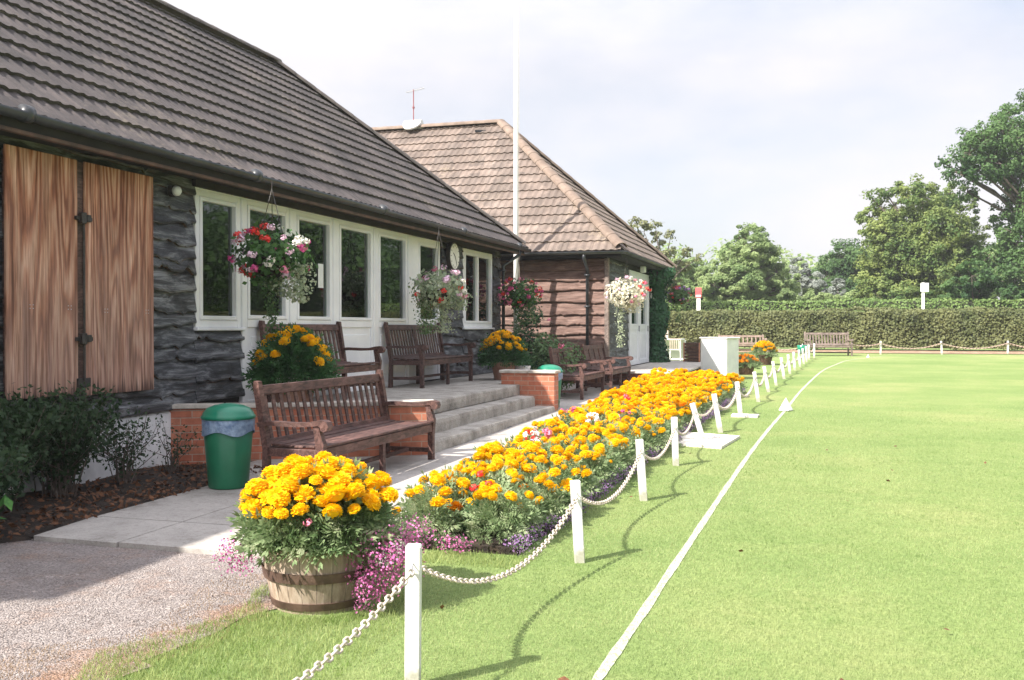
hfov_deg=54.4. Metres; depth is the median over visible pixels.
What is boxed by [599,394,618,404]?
marigold plant
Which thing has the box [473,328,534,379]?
marigold pot
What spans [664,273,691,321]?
hanging basket
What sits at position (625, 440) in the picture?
marigold plant
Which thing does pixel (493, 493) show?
marigold plant
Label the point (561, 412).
marigold plant
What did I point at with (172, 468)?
shrub
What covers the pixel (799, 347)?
green bin
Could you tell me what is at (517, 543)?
edging plant
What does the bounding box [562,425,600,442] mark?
marigold plant
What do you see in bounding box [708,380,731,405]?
marigold plant
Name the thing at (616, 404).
marigold plant
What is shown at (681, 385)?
marigold plant
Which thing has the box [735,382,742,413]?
fence post
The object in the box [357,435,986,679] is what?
fallen leaves
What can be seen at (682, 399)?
marigold plant
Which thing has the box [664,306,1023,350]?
front hedge
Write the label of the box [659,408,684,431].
marigold plant
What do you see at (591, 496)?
edging plant
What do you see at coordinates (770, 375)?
chain
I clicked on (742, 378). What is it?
marigold plant
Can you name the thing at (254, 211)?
glazed door
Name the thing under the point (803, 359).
fence post
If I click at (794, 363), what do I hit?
fence post
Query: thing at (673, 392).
marigold plant
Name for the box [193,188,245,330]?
window
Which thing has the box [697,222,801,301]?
ash tree
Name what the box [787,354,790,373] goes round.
fence post
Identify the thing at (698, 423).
fence post
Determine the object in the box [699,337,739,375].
white cabinet
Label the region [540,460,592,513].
marigold plant
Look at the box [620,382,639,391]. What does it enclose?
marigold plant
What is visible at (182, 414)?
brick wall
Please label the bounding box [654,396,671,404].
marigold plant
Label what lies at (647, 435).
marigold plant
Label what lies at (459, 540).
edging plant
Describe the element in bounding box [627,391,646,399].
marigold plant
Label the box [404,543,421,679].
fence post
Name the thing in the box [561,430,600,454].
marigold plant
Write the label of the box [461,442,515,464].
marigold plant
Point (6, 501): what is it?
shrub
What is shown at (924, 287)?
bus stop sign
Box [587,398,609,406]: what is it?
marigold plant
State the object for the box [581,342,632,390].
park bench
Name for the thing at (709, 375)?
marigold plant
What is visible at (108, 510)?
path bedding
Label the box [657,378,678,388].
marigold plant
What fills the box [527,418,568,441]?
marigold plant
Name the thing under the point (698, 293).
warning sign
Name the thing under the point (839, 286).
grey willow
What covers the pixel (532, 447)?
marigold plant
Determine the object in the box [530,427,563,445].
marigold plant
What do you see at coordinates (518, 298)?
hanging basket
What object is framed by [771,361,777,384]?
fence post
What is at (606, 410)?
marigold plant
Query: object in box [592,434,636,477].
marigold plant
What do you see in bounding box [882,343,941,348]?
chain
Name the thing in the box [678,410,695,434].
chain
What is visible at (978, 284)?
dark shrub
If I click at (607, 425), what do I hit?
marigold plant
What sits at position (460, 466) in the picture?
marigold plant
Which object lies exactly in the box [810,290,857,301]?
bush
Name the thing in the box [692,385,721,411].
marigold plant
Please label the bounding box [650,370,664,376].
marigold plant
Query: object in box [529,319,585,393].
rose bush
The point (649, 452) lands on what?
edging plant
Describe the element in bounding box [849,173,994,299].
field maple
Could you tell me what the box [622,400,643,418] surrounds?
marigold plant
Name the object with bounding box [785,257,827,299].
grey willow
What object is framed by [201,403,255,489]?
litter bin
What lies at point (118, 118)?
clubhouse
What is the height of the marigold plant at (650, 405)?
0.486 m
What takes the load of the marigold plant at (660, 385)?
on the flower bed soil
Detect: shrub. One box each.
[0,382,76,511]
[0,430,44,512]
[0,493,12,518]
[5,381,131,498]
[90,406,172,483]
[140,413,201,471]
[937,258,1023,300]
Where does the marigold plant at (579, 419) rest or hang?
on the flower bed soil
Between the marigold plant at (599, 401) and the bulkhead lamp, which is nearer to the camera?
the bulkhead lamp
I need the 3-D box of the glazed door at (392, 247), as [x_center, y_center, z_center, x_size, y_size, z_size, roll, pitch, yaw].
[-1.895,-0.478,15.472,0.122,2.390,1.140,0,1,17]
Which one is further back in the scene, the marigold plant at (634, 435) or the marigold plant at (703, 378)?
the marigold plant at (703, 378)
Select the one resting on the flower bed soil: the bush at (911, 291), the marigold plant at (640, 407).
the marigold plant at (640, 407)
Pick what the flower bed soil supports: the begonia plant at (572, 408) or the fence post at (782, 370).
the begonia plant at (572, 408)
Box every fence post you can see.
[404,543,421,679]
[570,480,584,562]
[635,439,647,500]
[671,417,678,465]
[690,403,705,439]
[711,394,722,432]
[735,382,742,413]
[752,372,759,401]
[762,366,769,391]
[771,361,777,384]
[780,357,785,378]
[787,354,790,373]
[792,352,795,369]
[798,350,800,366]
[801,348,804,363]
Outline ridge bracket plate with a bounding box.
[403,120,423,129]
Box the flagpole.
[513,0,519,365]
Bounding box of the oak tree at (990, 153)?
[934,88,1023,299]
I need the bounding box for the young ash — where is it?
[667,256,728,301]
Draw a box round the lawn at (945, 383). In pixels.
[123,347,1023,679]
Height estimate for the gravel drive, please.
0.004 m
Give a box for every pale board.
[678,432,739,448]
[731,413,758,417]
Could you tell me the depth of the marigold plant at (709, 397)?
15.29 m
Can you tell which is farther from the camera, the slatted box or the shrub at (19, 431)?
the slatted box
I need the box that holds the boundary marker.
[779,398,792,410]
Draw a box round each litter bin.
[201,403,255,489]
[537,364,562,407]
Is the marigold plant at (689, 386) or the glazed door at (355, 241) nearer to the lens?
the glazed door at (355, 241)
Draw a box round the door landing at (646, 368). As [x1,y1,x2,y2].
[608,360,700,384]
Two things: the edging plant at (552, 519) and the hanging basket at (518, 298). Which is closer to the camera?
the edging plant at (552, 519)
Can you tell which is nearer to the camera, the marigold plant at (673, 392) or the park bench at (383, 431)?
the park bench at (383, 431)
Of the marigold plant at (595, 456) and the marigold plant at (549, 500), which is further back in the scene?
the marigold plant at (595, 456)
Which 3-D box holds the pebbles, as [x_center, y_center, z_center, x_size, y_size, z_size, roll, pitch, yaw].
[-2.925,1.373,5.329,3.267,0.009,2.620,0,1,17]
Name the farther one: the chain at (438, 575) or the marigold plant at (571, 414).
the marigold plant at (571, 414)
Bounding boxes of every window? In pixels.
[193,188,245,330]
[462,248,494,328]
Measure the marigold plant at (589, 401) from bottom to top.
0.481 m
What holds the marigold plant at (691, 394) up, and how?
on the flower bed soil
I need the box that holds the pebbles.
[0,539,269,679]
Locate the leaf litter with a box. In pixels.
[0,460,273,538]
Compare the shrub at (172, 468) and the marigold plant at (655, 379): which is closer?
the shrub at (172, 468)
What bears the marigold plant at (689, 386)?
on the flower bed soil
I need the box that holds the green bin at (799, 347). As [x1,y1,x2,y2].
[797,344,807,353]
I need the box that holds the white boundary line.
[592,356,882,679]
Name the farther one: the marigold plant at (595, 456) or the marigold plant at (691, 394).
the marigold plant at (691, 394)
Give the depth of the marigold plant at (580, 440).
8.78 m
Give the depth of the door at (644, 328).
26.84 m
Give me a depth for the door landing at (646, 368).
23.93 m
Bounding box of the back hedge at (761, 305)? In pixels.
[665,297,1023,312]
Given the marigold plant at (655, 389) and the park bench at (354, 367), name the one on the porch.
the park bench at (354, 367)
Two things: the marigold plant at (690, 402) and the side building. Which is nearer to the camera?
the marigold plant at (690, 402)
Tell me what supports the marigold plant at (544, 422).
on the flower bed soil
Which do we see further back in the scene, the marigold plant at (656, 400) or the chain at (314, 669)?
the marigold plant at (656, 400)
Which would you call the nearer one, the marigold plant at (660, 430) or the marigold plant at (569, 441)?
the marigold plant at (569, 441)
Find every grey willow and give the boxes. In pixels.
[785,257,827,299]
[827,278,846,295]
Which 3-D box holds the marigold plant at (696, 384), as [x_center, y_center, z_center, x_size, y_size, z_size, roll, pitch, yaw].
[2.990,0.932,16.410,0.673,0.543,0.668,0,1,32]
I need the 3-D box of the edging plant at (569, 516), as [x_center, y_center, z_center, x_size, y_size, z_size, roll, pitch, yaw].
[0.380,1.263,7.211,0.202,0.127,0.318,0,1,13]
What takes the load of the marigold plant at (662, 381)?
on the flower bed soil
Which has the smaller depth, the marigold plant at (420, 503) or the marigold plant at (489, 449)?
the marigold plant at (420, 503)
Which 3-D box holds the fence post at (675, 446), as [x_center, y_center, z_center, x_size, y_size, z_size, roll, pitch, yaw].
[1.659,1.041,10.129,0.062,0.512,0.106,-2,0,1]
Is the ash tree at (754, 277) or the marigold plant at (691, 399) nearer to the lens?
the marigold plant at (691, 399)
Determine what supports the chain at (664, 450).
hanging from the fence post at (675, 446)
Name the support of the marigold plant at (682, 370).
on the flower bed soil
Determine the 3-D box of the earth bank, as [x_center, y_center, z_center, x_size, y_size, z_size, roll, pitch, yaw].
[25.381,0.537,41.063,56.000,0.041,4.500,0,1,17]
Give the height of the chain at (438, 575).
0.298 m
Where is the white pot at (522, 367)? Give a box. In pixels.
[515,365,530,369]
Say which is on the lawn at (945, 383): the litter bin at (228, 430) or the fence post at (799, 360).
the fence post at (799, 360)
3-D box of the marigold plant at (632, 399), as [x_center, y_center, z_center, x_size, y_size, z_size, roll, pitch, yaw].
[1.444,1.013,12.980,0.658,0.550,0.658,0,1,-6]
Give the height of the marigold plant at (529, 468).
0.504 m
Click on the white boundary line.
(627, 634)
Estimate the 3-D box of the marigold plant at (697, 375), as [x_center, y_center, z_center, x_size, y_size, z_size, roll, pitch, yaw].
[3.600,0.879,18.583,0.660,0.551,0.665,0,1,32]
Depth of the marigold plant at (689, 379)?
17.07 m
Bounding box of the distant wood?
[654,238,1023,299]
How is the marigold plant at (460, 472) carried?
on the flower bed soil
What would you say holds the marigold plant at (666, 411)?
on the flower bed soil
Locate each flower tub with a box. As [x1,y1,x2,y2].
[739,352,763,374]
[749,340,778,364]
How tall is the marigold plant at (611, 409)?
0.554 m
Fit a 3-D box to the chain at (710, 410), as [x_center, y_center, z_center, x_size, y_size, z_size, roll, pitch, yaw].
[2.436,0.875,12.549,0.028,0.164,1.089,0,1,26]
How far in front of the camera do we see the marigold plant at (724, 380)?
17.73 m
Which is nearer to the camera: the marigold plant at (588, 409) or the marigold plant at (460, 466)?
the marigold plant at (460, 466)
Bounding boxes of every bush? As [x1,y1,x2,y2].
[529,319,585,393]
[778,273,822,301]
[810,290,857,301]
[853,283,933,301]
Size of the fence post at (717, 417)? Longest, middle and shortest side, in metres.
0.532 x 0.106 x 0.062 m
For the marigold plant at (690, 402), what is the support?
on the flower bed soil
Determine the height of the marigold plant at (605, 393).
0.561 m
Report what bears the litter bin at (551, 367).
on the path
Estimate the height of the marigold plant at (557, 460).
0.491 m
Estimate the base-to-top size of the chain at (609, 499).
0.234 m
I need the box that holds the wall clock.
[446,242,459,269]
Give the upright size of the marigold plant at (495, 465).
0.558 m
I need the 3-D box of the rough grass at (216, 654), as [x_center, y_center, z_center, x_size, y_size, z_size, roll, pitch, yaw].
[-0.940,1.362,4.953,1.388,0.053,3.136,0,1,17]
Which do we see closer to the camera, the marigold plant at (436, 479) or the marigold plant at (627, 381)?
the marigold plant at (436, 479)
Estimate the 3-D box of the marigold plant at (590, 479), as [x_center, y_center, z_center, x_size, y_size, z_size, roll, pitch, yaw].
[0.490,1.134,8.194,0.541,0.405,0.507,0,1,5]
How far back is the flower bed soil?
6.46 m
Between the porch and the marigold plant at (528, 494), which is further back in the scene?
the porch
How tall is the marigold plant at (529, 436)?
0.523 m
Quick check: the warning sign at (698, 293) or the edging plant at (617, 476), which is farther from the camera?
the warning sign at (698, 293)
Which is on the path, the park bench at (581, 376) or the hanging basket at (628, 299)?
the park bench at (581, 376)
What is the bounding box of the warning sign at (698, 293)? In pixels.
[695,288,701,309]
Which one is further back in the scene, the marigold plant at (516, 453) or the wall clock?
the wall clock
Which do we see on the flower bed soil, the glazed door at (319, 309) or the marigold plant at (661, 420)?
the marigold plant at (661, 420)
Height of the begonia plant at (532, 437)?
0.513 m
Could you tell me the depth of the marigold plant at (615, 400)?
12.65 m
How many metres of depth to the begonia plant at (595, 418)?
10.65 m
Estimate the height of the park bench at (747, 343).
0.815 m
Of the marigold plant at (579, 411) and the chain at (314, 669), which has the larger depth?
the marigold plant at (579, 411)
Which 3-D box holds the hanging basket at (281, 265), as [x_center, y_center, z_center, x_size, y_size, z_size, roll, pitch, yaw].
[-2.564,-0.887,10.709,0.978,1.634,0.966,0,1,17]
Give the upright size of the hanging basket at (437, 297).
1.685 m
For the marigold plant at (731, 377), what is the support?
on the flower bed soil
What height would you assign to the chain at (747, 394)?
0.292 m
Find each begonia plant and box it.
[457,470,504,532]
[523,430,546,444]
[524,428,540,440]
[534,428,551,437]
[560,406,575,420]
[585,412,601,433]
[621,394,630,402]
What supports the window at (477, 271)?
in the clubhouse
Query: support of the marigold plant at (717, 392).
on the flower bed soil
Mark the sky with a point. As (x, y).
(703, 119)
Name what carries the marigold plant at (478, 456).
on the flower bed soil
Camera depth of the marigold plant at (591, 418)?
10.86 m
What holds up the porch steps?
on the path
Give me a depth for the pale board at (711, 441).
11.93 m
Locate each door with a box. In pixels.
[245,200,288,401]
[295,211,332,396]
[338,220,372,392]
[378,229,407,386]
[631,281,639,364]
[640,284,648,363]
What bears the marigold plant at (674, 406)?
on the flower bed soil
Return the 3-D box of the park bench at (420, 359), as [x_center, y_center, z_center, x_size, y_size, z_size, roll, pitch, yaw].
[-1.277,0.212,16.022,0.710,0.995,2.245,0,1,17]
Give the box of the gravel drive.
[0,540,269,679]
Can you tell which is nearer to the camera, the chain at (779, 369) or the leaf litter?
the leaf litter
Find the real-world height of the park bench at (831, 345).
0.955 m
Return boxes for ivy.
[646,266,675,362]
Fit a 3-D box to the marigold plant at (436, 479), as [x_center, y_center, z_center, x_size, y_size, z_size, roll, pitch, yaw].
[-0.484,1.155,6.944,0.657,0.518,0.619,0,1,-3]
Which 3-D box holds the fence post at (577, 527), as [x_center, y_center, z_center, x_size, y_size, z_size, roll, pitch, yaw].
[0.402,1.124,6.117,0.062,0.522,0.106,-3,1,-2]
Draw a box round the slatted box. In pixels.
[683,342,700,361]
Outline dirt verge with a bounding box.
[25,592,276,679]
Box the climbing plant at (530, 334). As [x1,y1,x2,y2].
[506,302,555,369]
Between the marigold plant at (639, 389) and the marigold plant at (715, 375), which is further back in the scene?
the marigold plant at (715, 375)
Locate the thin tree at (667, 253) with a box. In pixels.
[627,216,703,289]
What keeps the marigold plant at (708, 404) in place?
on the flower bed soil
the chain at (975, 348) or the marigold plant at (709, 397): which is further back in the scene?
the chain at (975, 348)
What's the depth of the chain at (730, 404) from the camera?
14.56 m
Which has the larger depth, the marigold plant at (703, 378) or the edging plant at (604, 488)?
the marigold plant at (703, 378)
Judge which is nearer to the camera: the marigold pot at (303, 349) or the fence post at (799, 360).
the marigold pot at (303, 349)
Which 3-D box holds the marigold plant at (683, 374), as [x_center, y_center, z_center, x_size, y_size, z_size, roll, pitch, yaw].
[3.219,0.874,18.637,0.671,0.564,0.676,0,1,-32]
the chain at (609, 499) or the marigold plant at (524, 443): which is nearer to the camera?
the chain at (609, 499)
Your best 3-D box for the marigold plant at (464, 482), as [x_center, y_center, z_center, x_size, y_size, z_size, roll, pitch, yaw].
[-0.150,1.134,7.002,0.642,0.488,0.684,0,1,21]
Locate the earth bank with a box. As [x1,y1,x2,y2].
[739,349,1023,353]
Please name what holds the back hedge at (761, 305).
on the lawn at (945, 383)
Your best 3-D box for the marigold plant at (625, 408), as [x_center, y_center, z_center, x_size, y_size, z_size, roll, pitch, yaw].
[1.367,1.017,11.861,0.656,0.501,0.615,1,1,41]
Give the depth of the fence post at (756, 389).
17.79 m
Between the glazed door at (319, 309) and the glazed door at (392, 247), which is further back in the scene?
the glazed door at (392, 247)
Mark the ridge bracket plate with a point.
(411, 124)
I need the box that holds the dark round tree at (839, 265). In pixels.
[804,238,869,301]
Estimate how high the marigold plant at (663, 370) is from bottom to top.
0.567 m
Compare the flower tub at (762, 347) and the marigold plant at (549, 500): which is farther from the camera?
the flower tub at (762, 347)
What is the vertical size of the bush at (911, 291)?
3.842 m
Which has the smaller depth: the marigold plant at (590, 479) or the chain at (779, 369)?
the marigold plant at (590, 479)
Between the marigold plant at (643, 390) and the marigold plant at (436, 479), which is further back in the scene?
the marigold plant at (643, 390)
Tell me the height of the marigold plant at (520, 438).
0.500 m
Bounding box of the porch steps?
[433,385,554,452]
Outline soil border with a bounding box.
[0,461,251,543]
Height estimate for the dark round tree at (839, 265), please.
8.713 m
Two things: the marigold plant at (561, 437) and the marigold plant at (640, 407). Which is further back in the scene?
the marigold plant at (640, 407)
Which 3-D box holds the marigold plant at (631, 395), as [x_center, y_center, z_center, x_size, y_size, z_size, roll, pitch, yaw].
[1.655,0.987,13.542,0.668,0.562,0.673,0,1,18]
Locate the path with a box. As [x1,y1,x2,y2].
[34,383,621,569]
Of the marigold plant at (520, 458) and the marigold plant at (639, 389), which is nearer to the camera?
the marigold plant at (520, 458)
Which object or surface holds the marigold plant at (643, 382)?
on the flower bed soil
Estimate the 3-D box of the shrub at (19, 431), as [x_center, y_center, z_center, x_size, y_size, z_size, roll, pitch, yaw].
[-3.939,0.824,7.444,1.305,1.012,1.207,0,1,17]
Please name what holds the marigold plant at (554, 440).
on the flower bed soil
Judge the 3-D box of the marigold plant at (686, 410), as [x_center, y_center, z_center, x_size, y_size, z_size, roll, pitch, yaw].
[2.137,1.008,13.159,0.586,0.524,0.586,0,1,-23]
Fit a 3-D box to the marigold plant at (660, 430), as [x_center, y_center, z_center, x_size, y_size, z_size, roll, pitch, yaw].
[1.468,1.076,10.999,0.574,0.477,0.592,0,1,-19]
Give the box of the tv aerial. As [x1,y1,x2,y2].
[406,87,422,119]
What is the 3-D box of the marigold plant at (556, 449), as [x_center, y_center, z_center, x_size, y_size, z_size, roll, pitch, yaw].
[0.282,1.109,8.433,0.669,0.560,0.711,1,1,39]
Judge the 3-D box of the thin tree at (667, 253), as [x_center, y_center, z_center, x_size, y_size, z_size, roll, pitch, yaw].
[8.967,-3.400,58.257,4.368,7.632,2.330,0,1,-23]
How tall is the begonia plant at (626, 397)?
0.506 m
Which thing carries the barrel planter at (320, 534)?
on the lawn at (945, 383)
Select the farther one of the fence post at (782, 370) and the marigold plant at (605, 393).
the fence post at (782, 370)
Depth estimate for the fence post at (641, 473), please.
8.16 m
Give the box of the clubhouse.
[0,0,531,494]
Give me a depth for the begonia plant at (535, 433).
8.94 m
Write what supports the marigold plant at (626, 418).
on the flower bed soil
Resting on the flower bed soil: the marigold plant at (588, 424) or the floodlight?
the marigold plant at (588, 424)
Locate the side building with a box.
[371,119,677,383]
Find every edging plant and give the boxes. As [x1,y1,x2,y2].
[432,531,475,552]
[503,533,534,554]
[526,523,546,541]
[539,513,566,531]
[559,505,571,523]
[583,492,596,504]
[590,484,608,499]
[599,478,614,491]
[607,471,622,484]
[611,467,630,480]
[644,449,659,460]
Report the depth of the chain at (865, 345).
40.23 m
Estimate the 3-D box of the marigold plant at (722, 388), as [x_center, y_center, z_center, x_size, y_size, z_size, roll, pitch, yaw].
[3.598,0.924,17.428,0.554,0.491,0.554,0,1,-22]
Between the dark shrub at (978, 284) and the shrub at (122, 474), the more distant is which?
the dark shrub at (978, 284)
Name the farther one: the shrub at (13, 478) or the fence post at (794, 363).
the fence post at (794, 363)
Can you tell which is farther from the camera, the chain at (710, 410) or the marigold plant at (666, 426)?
the chain at (710, 410)
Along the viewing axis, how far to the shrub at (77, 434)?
8.19 m
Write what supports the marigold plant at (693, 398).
on the flower bed soil
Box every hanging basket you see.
[227,181,318,332]
[408,226,476,334]
[497,249,543,332]
[603,261,651,347]
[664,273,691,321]
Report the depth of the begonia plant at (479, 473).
6.74 m
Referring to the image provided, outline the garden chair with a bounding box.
[669,339,680,359]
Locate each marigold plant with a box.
[391,482,465,549]
[398,470,476,532]
[424,462,488,523]
[449,459,475,511]
[453,466,527,530]
[455,451,504,476]
[455,484,540,550]
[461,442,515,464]
[462,458,532,514]
[465,478,550,541]
[481,437,530,460]
[492,454,563,503]
[497,449,543,473]
[503,443,558,471]
[504,434,533,449]
[506,426,550,445]
[509,474,569,528]
[514,462,581,517]
[519,440,576,478]
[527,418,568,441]
[527,436,564,455]
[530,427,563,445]
[537,418,569,432]
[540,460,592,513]
[541,451,599,503]
[546,435,574,451]
[547,415,587,433]
[549,461,603,501]
[551,410,582,425]
[551,434,575,447]
[555,406,584,419]
[560,410,579,420]
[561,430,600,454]
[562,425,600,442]
[565,444,615,492]
[569,415,598,425]
[572,421,604,437]
[573,435,623,485]
[575,434,631,484]
[577,405,599,411]
[581,408,605,422]
[582,400,606,407]
[583,398,609,408]
[586,404,617,416]
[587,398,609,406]
[590,413,631,435]
[592,422,616,434]
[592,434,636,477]
[595,407,622,420]
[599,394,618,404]
[602,389,623,400]
[602,419,627,424]
[602,423,651,461]
[602,433,636,472]
[605,413,634,424]
[607,422,649,455]
[608,399,625,407]
[609,397,636,408]
[609,401,629,415]
[612,405,639,425]
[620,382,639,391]
[620,392,642,400]
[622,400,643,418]
[623,380,640,385]
[623,420,664,457]
[625,378,647,387]
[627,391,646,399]
[627,405,650,419]
[628,416,671,453]
[632,386,654,393]
[633,386,653,398]
[635,402,661,410]
[636,407,682,439]
[637,416,671,447]
[638,375,653,380]
[640,397,667,411]
[642,411,680,445]
[643,397,653,403]
[645,380,664,385]
[646,378,659,382]
[648,386,658,392]
[649,390,670,402]
[650,367,668,373]
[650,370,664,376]
[654,382,671,387]
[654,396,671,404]
[655,387,685,413]
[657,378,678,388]
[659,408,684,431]
[661,396,694,429]
[661,405,687,429]
[665,383,690,395]
[668,370,680,373]
[668,395,701,416]
[669,397,704,427]
[671,376,686,384]
[672,368,688,372]
[675,372,694,377]
[675,396,701,420]
[678,383,698,391]
[679,380,705,390]
[679,396,702,413]
[680,389,709,417]
[686,377,705,383]
[692,376,707,383]
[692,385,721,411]
[695,372,716,381]
[695,390,712,411]
[695,392,713,415]
[698,372,712,381]
[698,386,721,404]
[699,369,721,377]
[702,383,724,406]
[707,379,732,397]
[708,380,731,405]
[709,377,736,401]
[718,377,734,394]
[722,373,744,392]
[723,374,744,393]
[728,372,747,391]
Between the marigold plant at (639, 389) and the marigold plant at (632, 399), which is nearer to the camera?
the marigold plant at (632, 399)
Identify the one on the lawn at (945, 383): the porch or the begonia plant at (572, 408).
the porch
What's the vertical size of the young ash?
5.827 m
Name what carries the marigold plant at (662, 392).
on the flower bed soil
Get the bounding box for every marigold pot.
[240,322,343,406]
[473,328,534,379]
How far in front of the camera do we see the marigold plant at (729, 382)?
18.42 m
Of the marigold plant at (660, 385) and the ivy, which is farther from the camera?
the ivy
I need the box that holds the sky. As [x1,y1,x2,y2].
[163,0,1023,299]
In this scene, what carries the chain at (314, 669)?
attached to the fence post at (413, 595)
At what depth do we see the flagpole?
21.87 m
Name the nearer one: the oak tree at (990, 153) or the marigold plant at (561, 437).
the marigold plant at (561, 437)
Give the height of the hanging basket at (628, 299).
2.016 m
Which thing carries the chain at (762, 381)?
attached to the fence post at (756, 389)
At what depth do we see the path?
7.47 m
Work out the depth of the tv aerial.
27.46 m
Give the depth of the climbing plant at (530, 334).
20.83 m
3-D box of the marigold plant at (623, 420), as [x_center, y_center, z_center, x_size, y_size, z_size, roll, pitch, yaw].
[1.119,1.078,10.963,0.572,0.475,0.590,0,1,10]
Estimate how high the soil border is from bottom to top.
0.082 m
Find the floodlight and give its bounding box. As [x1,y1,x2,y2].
[637,266,645,272]
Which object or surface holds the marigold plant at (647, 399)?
on the flower bed soil
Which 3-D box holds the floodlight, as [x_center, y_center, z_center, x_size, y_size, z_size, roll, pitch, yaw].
[3.318,-1.809,25.552,0.220,0.160,0.220,0,1,17]
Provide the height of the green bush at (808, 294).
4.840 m
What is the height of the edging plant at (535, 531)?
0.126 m
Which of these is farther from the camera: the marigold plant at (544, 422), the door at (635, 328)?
the door at (635, 328)
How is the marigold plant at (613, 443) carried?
on the flower bed soil
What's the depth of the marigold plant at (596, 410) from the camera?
11.21 m
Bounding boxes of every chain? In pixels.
[293,568,414,679]
[422,496,578,584]
[581,450,641,505]
[645,426,675,460]
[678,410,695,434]
[698,400,716,416]
[718,387,738,409]
[740,376,755,397]
[758,370,765,386]
[768,365,773,378]
[775,361,782,372]
[849,343,879,346]
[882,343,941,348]
[942,343,1007,348]
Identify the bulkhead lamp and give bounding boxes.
[167,185,181,196]
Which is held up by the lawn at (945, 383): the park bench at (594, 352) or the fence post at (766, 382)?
the fence post at (766, 382)
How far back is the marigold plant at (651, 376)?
18.12 m
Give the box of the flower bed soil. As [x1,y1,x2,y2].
[413,402,726,554]
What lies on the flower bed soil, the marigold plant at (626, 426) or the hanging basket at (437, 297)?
the marigold plant at (626, 426)
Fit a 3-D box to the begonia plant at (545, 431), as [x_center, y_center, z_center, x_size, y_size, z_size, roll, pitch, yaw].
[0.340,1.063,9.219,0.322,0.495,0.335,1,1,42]
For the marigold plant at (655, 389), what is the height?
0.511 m
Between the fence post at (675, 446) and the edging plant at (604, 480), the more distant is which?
the fence post at (675, 446)
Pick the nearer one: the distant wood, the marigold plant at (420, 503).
the marigold plant at (420, 503)
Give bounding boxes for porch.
[313,373,519,413]
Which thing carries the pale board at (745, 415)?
on the lawn at (945, 383)
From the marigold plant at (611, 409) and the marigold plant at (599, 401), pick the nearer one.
the marigold plant at (611, 409)
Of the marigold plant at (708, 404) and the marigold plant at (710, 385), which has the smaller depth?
the marigold plant at (708, 404)
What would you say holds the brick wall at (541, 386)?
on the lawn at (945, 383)
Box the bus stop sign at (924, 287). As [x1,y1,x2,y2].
[921,283,928,309]
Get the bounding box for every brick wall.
[169,399,432,464]
[499,369,560,410]
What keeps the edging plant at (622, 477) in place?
on the flower bed soil
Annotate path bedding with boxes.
[27,475,207,536]
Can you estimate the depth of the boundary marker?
15.99 m
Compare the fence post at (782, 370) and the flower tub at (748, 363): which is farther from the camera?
the flower tub at (748, 363)
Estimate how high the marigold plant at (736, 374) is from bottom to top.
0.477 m
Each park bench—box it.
[253,370,440,471]
[258,320,385,401]
[383,322,475,387]
[548,345,607,399]
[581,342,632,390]
[718,335,766,350]
[804,332,853,355]
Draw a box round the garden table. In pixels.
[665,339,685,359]
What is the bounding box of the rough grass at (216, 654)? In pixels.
[70,547,534,679]
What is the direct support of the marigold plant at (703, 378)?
on the flower bed soil
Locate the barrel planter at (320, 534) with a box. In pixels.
[211,451,436,614]
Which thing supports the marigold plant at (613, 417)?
on the flower bed soil
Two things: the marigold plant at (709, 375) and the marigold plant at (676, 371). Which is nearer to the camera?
the marigold plant at (709, 375)

